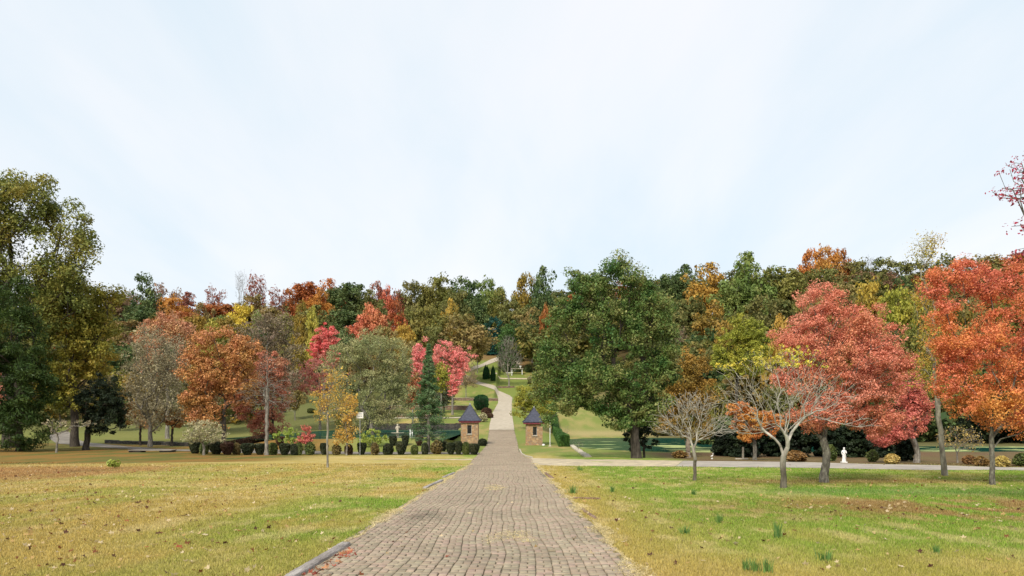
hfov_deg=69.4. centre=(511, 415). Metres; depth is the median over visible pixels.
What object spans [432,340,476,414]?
maple tree
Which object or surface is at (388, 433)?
water
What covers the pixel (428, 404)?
spruce tree
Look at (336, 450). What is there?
clipped bush
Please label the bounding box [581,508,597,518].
edging timber
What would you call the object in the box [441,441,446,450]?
clipped bush
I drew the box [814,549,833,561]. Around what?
grass tuft
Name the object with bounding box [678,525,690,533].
grass tuft
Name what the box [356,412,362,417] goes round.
sign
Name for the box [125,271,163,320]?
hillside tree
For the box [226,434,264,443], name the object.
hedge
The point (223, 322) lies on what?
hillside tree
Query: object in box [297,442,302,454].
clipped bush
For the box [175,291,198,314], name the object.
hillside tree
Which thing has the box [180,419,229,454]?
bare tree
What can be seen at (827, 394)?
hillside tree
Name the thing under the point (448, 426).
stone wall
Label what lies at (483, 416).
bush
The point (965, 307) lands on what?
hillside tree
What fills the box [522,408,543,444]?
gate pillar
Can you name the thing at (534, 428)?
window
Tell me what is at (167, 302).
hillside tree
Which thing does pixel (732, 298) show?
hillside tree
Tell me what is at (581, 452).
stone kerb
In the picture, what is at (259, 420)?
maple tree
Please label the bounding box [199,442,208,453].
clipped bush
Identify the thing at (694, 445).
bare tree
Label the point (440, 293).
hillside tree
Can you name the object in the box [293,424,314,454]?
tree
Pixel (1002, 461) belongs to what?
leafy bush
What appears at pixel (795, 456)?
leafy bush
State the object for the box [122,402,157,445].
tree
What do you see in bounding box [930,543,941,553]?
grass tuft
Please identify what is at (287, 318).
hillside tree
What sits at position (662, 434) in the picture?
thicket
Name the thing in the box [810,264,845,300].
hillside tree
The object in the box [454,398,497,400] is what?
stone wall
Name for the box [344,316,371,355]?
hillside tree
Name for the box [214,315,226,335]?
hillside tree
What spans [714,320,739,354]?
hillside tree
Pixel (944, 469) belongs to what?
maple tree
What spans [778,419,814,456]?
evergreen tree
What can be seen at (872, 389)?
maple tree
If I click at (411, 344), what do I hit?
hillside tree
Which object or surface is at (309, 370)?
maple tree
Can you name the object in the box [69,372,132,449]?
tree
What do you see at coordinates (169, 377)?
ash tree
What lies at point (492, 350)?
conifer tree
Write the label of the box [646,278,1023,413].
distant wood
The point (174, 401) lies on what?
hillside tree
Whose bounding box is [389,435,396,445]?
clipped bush
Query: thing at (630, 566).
dry grass
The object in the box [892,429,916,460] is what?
evergreen tree
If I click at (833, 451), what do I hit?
leafy bush
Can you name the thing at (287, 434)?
shrub
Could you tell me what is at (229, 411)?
hillside tree
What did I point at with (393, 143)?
sky
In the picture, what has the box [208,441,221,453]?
clipped bush
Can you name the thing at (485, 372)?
clipped conifer
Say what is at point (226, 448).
clipped bush
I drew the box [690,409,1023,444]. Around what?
undergrowth
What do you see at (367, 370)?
undergrowth
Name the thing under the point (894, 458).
leafy bush
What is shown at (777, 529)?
grass tuft
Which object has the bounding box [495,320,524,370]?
tree
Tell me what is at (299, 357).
hillside tree
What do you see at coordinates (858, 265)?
hillside tree
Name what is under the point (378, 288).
hillside tree
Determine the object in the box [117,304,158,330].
hillside tree
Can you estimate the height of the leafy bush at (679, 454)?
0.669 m
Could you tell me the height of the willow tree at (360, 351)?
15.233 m
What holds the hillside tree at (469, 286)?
on the ground at (582, 423)
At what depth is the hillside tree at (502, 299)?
329.52 m
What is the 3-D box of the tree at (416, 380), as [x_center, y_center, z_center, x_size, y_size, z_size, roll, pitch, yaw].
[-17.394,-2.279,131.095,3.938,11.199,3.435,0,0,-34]
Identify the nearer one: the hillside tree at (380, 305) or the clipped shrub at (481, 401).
the clipped shrub at (481, 401)
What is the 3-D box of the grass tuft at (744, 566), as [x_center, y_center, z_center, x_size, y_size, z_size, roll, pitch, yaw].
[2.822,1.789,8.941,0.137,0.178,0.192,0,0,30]
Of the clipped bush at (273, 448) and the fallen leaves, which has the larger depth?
the clipped bush at (273, 448)
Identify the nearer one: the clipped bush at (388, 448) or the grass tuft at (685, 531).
the grass tuft at (685, 531)
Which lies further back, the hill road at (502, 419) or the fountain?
the hill road at (502, 419)
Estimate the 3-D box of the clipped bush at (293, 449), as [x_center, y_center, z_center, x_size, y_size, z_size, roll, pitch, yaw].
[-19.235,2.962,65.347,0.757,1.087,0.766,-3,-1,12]
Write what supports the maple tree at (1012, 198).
on the ground at (582, 423)
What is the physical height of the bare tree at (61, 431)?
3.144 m
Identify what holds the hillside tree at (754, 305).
on the ground at (582, 423)
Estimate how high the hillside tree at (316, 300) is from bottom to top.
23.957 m
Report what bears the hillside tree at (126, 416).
on the ground at (582, 423)
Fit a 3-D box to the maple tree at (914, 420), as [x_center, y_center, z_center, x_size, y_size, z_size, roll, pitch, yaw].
[25.115,0.062,47.452,4.306,6.204,3.306,0,0,32]
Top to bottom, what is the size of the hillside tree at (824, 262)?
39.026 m
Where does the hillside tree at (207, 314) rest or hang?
on the ground at (582, 423)
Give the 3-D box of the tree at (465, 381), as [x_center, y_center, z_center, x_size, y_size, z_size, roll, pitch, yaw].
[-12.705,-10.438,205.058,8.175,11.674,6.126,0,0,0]
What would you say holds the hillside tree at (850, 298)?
on the ground at (582, 423)
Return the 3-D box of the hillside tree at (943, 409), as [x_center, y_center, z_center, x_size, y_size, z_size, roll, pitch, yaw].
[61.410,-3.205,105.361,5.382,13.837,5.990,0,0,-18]
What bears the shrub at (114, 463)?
on the ground at (582, 423)
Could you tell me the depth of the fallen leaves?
14.34 m
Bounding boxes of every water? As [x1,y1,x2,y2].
[209,430,460,439]
[569,438,1023,451]
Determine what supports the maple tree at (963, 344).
on the ground at (582, 423)
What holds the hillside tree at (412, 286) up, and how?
on the ground at (582, 423)
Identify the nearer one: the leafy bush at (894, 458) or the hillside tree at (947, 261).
the leafy bush at (894, 458)
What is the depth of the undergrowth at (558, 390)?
200.77 m
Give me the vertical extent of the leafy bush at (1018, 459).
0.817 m
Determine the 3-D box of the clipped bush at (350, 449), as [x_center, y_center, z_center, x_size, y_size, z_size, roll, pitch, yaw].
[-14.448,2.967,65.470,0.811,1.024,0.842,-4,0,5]
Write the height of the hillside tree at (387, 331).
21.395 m
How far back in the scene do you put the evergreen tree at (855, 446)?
61.31 m
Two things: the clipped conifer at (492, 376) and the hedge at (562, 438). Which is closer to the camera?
the hedge at (562, 438)
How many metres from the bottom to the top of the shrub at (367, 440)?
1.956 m
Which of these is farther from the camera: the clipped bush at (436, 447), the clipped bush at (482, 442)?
the clipped bush at (482, 442)
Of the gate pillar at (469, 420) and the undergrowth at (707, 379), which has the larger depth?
the undergrowth at (707, 379)
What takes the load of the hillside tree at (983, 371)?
on the ground at (582, 423)
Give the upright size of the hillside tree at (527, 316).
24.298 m
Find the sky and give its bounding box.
[0,0,1023,328]
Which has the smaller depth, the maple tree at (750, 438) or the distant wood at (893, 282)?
the maple tree at (750, 438)
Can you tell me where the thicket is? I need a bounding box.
[652,427,672,435]
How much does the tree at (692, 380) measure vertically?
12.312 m
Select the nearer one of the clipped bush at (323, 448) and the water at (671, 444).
the clipped bush at (323, 448)
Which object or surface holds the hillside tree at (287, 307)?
on the ground at (582, 423)
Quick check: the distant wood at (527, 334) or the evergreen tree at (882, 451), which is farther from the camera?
the distant wood at (527, 334)
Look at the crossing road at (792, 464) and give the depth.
42.47 m
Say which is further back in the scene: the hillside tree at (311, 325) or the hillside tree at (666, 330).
the hillside tree at (311, 325)
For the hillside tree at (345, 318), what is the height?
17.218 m
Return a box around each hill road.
[466,375,513,429]
[471,357,519,369]
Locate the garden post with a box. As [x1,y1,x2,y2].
[735,447,747,458]
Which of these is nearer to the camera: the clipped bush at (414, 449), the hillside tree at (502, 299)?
the clipped bush at (414, 449)
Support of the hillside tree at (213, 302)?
on the ground at (582, 423)
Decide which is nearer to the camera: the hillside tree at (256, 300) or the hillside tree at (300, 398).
the hillside tree at (300, 398)
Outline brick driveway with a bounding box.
[301,430,640,575]
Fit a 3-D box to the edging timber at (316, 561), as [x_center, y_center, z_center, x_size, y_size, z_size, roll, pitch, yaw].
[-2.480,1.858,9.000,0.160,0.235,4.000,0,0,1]
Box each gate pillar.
[458,403,481,443]
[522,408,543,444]
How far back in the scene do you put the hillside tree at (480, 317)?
319.53 m
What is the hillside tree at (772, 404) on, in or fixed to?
on the ground at (582, 423)
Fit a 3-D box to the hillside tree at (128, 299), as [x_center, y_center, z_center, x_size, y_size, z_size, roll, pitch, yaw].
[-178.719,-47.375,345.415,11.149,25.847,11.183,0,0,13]
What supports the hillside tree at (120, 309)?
on the ground at (582, 423)
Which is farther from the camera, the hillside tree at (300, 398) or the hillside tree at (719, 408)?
the hillside tree at (300, 398)
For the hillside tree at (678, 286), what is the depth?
347.27 m
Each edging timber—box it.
[285,542,350,575]
[423,479,442,488]
[573,497,598,498]
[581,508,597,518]
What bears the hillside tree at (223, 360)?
on the ground at (582, 423)
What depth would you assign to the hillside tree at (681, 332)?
240.28 m
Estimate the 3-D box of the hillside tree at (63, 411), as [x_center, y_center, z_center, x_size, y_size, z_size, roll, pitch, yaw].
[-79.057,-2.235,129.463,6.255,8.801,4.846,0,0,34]
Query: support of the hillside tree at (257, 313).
on the ground at (582, 423)
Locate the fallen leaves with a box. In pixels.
[0,464,1023,575]
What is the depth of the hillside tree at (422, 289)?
342.18 m
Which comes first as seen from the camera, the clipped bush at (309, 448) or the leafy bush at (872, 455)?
the leafy bush at (872, 455)
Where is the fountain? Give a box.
[392,424,403,436]
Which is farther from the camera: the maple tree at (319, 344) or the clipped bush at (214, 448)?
the maple tree at (319, 344)
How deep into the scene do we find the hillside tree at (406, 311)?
268.77 m
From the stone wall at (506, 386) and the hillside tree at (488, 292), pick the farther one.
the hillside tree at (488, 292)
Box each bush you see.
[188,440,200,453]
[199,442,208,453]
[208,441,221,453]
[220,442,233,454]
[232,443,240,454]
[240,443,254,454]
[255,443,264,454]
[268,442,277,454]
[275,436,284,445]
[279,443,290,454]
[290,444,297,454]
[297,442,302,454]
[304,441,315,454]
[307,408,314,412]
[320,443,328,454]
[331,444,341,454]
[344,444,352,454]
[357,442,366,454]
[370,442,379,454]
[383,443,393,454]
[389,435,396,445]
[395,441,406,454]
[401,435,408,444]
[410,445,418,454]
[415,435,422,445]
[421,442,428,454]
[430,440,442,453]
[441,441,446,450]
[445,442,454,454]
[454,441,462,454]
[462,442,469,454]
[468,443,479,454]
[478,438,487,445]
[479,412,487,421]
[481,407,491,414]
[487,413,493,417]
[671,450,688,457]
[786,450,806,461]
[822,444,837,460]
[865,449,879,461]
[883,453,900,463]
[961,455,975,464]
[972,456,989,465]
[995,455,1010,466]
[1011,453,1023,465]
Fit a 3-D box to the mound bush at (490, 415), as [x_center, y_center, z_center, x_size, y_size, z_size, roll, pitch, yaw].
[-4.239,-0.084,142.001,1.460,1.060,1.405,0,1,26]
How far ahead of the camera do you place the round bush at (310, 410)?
149.46 m
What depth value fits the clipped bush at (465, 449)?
64.87 m
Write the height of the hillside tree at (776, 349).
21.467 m
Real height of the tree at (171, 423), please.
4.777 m
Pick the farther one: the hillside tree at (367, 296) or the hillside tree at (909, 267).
the hillside tree at (909, 267)
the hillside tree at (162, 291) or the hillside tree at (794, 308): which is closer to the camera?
the hillside tree at (794, 308)
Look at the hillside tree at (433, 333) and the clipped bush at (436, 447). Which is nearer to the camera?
the clipped bush at (436, 447)
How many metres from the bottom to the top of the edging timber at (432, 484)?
0.227 m
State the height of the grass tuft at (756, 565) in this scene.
0.201 m
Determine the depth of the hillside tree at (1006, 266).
376.77 m
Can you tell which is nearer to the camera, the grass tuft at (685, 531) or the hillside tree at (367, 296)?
the grass tuft at (685, 531)
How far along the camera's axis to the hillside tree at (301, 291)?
327.92 m
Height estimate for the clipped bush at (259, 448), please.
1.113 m
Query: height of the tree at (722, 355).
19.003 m
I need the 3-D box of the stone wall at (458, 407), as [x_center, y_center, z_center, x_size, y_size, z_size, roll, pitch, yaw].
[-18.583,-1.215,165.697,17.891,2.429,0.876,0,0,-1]
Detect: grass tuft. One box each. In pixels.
[564,486,577,493]
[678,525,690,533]
[714,512,724,522]
[742,558,750,569]
[743,556,760,571]
[760,556,773,572]
[773,520,783,537]
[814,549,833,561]
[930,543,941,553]
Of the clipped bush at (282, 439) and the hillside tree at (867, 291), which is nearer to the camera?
the clipped bush at (282, 439)
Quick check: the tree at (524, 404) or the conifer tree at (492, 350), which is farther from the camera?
the conifer tree at (492, 350)
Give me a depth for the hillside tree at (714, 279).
328.89 m
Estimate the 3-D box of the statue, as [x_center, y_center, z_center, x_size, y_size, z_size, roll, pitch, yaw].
[21.309,2.510,47.495,0.345,0.996,0.284,0,0,0]
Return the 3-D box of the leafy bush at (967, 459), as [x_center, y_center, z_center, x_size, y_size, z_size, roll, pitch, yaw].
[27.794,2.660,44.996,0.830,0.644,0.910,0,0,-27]
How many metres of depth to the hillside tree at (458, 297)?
317.90 m
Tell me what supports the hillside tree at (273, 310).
on the ground at (582, 423)
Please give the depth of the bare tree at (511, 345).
241.76 m
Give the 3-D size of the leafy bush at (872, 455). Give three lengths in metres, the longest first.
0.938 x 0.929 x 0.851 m
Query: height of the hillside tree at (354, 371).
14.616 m
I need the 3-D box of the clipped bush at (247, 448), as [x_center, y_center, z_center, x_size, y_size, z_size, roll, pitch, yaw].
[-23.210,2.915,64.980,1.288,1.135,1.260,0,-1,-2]
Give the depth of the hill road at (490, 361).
288.82 m
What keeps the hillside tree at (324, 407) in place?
on the ground at (582, 423)
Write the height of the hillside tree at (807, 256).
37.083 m
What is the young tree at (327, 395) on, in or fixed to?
on the ground at (582, 423)
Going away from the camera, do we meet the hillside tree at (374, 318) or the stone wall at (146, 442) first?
the stone wall at (146, 442)
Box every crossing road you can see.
[531,458,681,465]
[677,461,1023,469]
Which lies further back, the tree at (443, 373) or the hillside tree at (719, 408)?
the tree at (443, 373)
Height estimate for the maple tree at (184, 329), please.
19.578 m
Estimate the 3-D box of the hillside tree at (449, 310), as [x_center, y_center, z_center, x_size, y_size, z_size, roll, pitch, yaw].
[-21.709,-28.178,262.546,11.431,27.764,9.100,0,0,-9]
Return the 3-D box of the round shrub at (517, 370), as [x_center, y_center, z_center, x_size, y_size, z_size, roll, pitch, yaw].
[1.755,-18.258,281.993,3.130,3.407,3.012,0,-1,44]
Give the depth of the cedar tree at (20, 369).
68.54 m
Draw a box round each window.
[466,425,471,434]
[533,427,536,434]
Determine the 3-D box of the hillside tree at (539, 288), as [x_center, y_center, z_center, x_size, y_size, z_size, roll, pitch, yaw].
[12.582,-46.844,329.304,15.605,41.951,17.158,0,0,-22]
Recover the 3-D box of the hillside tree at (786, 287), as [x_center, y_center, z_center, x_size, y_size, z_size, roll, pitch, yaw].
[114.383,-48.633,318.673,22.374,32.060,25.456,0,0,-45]
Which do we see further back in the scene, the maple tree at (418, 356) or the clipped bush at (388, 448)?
the maple tree at (418, 356)
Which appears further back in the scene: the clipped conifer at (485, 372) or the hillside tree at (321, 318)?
the hillside tree at (321, 318)
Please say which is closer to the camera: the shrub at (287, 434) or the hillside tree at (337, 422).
the shrub at (287, 434)
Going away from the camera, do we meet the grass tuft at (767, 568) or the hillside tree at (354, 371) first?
the grass tuft at (767, 568)
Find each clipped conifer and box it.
[482,364,488,378]
[490,366,495,380]
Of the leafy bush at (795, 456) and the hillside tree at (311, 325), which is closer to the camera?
the leafy bush at (795, 456)
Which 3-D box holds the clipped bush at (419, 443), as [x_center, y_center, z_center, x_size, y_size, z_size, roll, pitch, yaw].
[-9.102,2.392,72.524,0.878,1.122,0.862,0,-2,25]
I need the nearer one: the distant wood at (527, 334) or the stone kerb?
the stone kerb
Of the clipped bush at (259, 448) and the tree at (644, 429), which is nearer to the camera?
the tree at (644, 429)
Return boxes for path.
[49,431,478,453]
[405,459,472,459]
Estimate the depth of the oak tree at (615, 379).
57.25 m
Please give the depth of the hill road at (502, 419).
156.84 m
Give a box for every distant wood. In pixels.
[0,312,294,377]
[73,266,1023,329]
[510,292,690,361]
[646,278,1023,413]
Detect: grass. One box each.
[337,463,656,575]
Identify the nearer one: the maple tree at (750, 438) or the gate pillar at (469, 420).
the maple tree at (750, 438)
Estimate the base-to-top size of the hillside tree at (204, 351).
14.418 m
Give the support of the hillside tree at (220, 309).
on the ground at (582, 423)
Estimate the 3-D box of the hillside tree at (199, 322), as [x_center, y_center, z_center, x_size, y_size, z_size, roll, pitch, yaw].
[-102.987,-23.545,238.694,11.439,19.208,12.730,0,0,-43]
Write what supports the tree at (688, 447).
on the ground at (582, 423)
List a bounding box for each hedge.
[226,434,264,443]
[550,409,569,446]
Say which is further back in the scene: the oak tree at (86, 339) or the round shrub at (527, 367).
the round shrub at (527, 367)
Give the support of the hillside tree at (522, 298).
on the ground at (582, 423)
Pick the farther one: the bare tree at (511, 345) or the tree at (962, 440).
the bare tree at (511, 345)
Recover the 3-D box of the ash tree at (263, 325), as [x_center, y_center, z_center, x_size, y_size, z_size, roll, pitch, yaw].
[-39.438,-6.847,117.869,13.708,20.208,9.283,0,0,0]
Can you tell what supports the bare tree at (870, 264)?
on the ground at (582, 423)
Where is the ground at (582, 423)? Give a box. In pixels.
[0,313,1023,575]
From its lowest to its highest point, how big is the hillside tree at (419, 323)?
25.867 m
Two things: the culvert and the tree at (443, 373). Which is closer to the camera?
the culvert
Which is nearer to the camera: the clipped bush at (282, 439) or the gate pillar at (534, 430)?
the clipped bush at (282, 439)
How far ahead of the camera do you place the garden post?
55.94 m
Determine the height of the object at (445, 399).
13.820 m
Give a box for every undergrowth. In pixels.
[0,368,313,423]
[313,349,437,390]
[531,354,654,398]
[634,347,1021,428]
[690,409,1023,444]
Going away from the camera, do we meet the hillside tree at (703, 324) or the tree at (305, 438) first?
the tree at (305, 438)
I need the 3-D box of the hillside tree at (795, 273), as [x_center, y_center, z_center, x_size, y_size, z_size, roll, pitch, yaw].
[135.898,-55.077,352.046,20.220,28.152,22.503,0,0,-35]
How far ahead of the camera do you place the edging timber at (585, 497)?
19.39 m
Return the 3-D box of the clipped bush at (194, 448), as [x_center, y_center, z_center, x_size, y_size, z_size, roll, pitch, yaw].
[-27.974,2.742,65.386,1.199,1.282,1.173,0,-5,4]
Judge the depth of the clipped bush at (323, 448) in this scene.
65.32 m
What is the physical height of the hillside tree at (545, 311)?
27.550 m
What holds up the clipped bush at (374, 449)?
on the ground at (582, 423)
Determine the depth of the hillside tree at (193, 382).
149.24 m
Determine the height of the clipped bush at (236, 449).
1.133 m
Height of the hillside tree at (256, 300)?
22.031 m
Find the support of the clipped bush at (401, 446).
on the ground at (582, 423)
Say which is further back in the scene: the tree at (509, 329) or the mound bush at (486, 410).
the tree at (509, 329)
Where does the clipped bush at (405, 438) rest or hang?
on the ground at (582, 423)
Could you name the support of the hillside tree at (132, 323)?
on the ground at (582, 423)
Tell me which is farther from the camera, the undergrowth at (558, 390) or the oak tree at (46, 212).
the undergrowth at (558, 390)
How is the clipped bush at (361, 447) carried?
on the ground at (582, 423)
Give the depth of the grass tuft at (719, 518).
13.89 m
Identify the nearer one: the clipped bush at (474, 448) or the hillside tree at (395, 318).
the clipped bush at (474, 448)
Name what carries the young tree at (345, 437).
on the ground at (582, 423)
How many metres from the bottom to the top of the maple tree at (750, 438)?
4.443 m
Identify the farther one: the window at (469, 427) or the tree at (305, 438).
the window at (469, 427)
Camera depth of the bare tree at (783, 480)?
23.33 m
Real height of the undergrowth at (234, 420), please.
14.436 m
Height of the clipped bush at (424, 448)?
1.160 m
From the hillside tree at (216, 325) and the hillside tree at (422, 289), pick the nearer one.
the hillside tree at (216, 325)
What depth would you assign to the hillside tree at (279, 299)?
338.17 m
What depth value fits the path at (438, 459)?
54.43 m
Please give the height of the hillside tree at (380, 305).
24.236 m
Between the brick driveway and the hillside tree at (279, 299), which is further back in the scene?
the hillside tree at (279, 299)
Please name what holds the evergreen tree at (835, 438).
on the ground at (582, 423)
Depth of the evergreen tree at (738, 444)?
61.42 m
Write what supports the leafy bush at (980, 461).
on the ground at (582, 423)
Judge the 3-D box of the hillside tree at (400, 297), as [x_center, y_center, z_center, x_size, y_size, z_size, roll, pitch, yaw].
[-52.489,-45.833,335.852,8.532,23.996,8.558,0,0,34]
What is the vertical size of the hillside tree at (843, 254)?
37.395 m
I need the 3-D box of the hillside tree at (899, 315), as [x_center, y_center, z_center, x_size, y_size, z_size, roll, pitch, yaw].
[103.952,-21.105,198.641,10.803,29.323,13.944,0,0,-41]
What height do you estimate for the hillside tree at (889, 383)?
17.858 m
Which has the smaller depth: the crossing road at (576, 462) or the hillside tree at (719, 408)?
the crossing road at (576, 462)
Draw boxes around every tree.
[0,168,104,447]
[0,275,67,451]
[8,264,130,446]
[41,419,96,452]
[44,386,71,424]
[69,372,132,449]
[105,300,130,321]
[111,320,139,331]
[114,400,130,430]
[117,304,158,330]
[117,322,191,446]
[118,371,147,410]
[122,288,140,317]
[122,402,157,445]
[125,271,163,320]
[132,309,201,438]
[153,282,182,312]
[154,293,194,322]
[155,407,188,445]
[164,386,187,427]
[165,310,200,336]
[172,325,264,442]
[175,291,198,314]
[175,315,212,352]
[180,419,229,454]
[181,370,210,391]
[188,301,216,325]
[191,343,215,365]
[194,303,249,317]
[203,318,226,349]
[204,286,227,305]
[208,316,243,340]
[212,394,235,422]
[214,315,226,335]
[216,353,238,373]
[224,350,294,437]
[226,303,255,334]
[227,310,307,408]
[230,293,268,324]
[233,353,297,454]
[235,272,247,303]
[244,273,266,309]
[250,309,263,333]
[251,306,282,333]
[268,284,289,314]
[268,312,300,346]
[282,297,297,318]
[282,380,307,419]
[283,281,322,317]
[288,299,309,358]
[290,344,314,377]
[290,354,350,429]
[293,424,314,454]
[295,304,342,335]
[303,305,321,375]
[304,287,334,319]
[305,322,340,413]
[309,365,358,466]
[313,278,345,331]
[315,327,416,434]
[318,397,331,413]
[323,282,366,325]
[323,309,363,336]
[331,395,357,428]
[332,327,356,363]
[332,392,361,454]
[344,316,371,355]
[348,347,371,386]
[355,289,377,314]
[357,302,388,361]
[361,280,393,309]
[363,299,394,339]
[365,323,400,380]
[379,284,396,322]
[380,296,412,352]
[390,339,422,387]
[391,288,406,312]
[392,279,424,313]
[393,321,416,357]
[396,305,418,344]
[403,372,421,422]
[407,343,448,451]
[408,302,452,349]
[410,336,427,405]
[413,283,435,319]
[420,323,452,372]
[424,271,459,320]
[431,361,451,417]
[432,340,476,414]
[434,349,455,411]
[435,290,471,330]
[435,298,462,372]
[437,312,499,384]
[448,275,480,314]
[457,359,480,397]
[464,294,490,335]
[472,336,491,372]
[473,274,506,329]
[483,316,503,354]
[486,287,514,328]
[495,297,528,340]
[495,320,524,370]
[496,334,523,385]
[509,381,556,418]
[510,271,539,319]
[512,306,540,362]
[525,265,558,315]
[527,248,685,458]
[539,303,551,335]
[622,424,659,457]
[645,389,738,480]
[649,301,680,372]
[652,347,723,442]
[656,273,689,300]
[666,264,705,298]
[672,325,685,344]
[678,423,698,457]
[680,262,725,317]
[691,299,730,342]
[702,377,730,420]
[705,279,762,318]
[708,312,773,407]
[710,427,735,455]
[711,344,874,487]
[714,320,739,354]
[719,250,779,318]
[725,401,787,459]
[727,421,762,456]
[739,293,784,350]
[757,266,807,320]
[759,420,785,456]
[760,381,798,425]
[764,313,797,359]
[766,278,924,482]
[777,269,821,296]
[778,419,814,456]
[790,300,833,333]
[797,248,819,274]
[806,420,844,456]
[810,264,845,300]
[811,243,844,280]
[812,380,857,425]
[816,279,861,323]
[833,248,852,281]
[839,425,867,457]
[840,257,877,279]
[848,276,887,325]
[858,256,907,295]
[861,421,894,457]
[865,258,876,271]
[866,370,942,462]
[869,322,912,411]
[876,284,923,338]
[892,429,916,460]
[897,258,938,283]
[897,304,943,361]
[900,229,967,475]
[914,252,1023,484]
[915,347,959,413]
[918,253,963,287]
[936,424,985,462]
[947,295,1006,353]
[959,253,1005,298]
[969,361,1023,411]
[984,254,1023,276]
[985,155,1023,261]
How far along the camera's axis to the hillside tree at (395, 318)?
249.53 m
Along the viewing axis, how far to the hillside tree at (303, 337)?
224.37 m
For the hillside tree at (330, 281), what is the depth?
333.73 m
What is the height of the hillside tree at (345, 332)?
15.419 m
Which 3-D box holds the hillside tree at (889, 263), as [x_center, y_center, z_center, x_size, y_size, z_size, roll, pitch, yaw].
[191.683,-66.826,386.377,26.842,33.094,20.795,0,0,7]
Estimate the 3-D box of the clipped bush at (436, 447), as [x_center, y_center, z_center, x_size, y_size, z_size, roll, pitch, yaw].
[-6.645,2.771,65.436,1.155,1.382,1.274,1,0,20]
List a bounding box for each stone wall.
[105,440,188,445]
[347,423,460,429]
[389,405,467,409]
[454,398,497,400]
[497,386,514,387]
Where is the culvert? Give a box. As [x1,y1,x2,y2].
[128,449,176,451]
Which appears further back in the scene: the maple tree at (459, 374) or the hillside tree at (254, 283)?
the hillside tree at (254, 283)
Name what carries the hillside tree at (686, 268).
on the ground at (582, 423)
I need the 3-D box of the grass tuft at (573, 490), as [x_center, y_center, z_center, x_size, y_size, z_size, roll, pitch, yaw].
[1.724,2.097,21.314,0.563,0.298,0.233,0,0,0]
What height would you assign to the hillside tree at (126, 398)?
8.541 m
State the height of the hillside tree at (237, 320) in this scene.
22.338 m
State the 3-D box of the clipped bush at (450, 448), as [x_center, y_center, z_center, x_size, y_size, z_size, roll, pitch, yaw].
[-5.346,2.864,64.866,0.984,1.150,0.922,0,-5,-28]
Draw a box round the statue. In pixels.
[840,447,847,462]
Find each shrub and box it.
[106,459,120,467]
[272,427,302,444]
[356,428,388,445]
[473,394,488,409]
[513,364,519,371]
[524,364,531,371]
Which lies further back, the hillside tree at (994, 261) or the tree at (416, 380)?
the hillside tree at (994, 261)
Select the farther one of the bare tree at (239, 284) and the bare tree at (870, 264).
the bare tree at (870, 264)
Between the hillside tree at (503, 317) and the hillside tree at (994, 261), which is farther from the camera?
the hillside tree at (994, 261)
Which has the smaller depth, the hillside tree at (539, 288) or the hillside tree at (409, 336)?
the hillside tree at (409, 336)
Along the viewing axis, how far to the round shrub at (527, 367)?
281.07 m
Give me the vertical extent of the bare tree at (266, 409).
9.136 m
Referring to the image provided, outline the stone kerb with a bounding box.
[570,445,591,456]
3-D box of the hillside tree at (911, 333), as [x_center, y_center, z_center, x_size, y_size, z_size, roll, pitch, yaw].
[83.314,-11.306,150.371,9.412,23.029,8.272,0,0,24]
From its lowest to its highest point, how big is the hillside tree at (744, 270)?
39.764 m
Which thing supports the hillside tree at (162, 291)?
on the ground at (582, 423)
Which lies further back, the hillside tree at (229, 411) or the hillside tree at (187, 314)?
the hillside tree at (187, 314)
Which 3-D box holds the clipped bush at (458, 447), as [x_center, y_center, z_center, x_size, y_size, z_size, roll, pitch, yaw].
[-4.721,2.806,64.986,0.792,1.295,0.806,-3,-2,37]
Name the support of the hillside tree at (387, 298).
on the ground at (582, 423)
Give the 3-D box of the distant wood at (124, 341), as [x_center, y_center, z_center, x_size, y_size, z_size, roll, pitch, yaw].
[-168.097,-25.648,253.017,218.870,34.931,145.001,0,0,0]
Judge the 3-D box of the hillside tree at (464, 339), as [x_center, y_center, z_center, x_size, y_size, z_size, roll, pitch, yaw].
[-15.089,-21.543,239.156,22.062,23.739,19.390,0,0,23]
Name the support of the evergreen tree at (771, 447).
on the ground at (582, 423)
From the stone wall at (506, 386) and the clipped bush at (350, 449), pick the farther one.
the stone wall at (506, 386)
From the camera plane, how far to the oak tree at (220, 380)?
72.15 m
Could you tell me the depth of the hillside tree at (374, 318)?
247.08 m
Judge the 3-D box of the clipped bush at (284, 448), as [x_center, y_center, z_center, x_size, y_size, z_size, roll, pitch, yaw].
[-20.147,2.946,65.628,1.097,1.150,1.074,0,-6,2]
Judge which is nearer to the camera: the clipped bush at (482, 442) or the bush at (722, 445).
the bush at (722, 445)
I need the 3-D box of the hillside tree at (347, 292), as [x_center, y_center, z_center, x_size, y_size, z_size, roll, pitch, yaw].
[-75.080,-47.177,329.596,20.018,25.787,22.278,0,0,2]
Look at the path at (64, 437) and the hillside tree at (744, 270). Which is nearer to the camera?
the path at (64, 437)
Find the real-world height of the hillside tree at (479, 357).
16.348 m

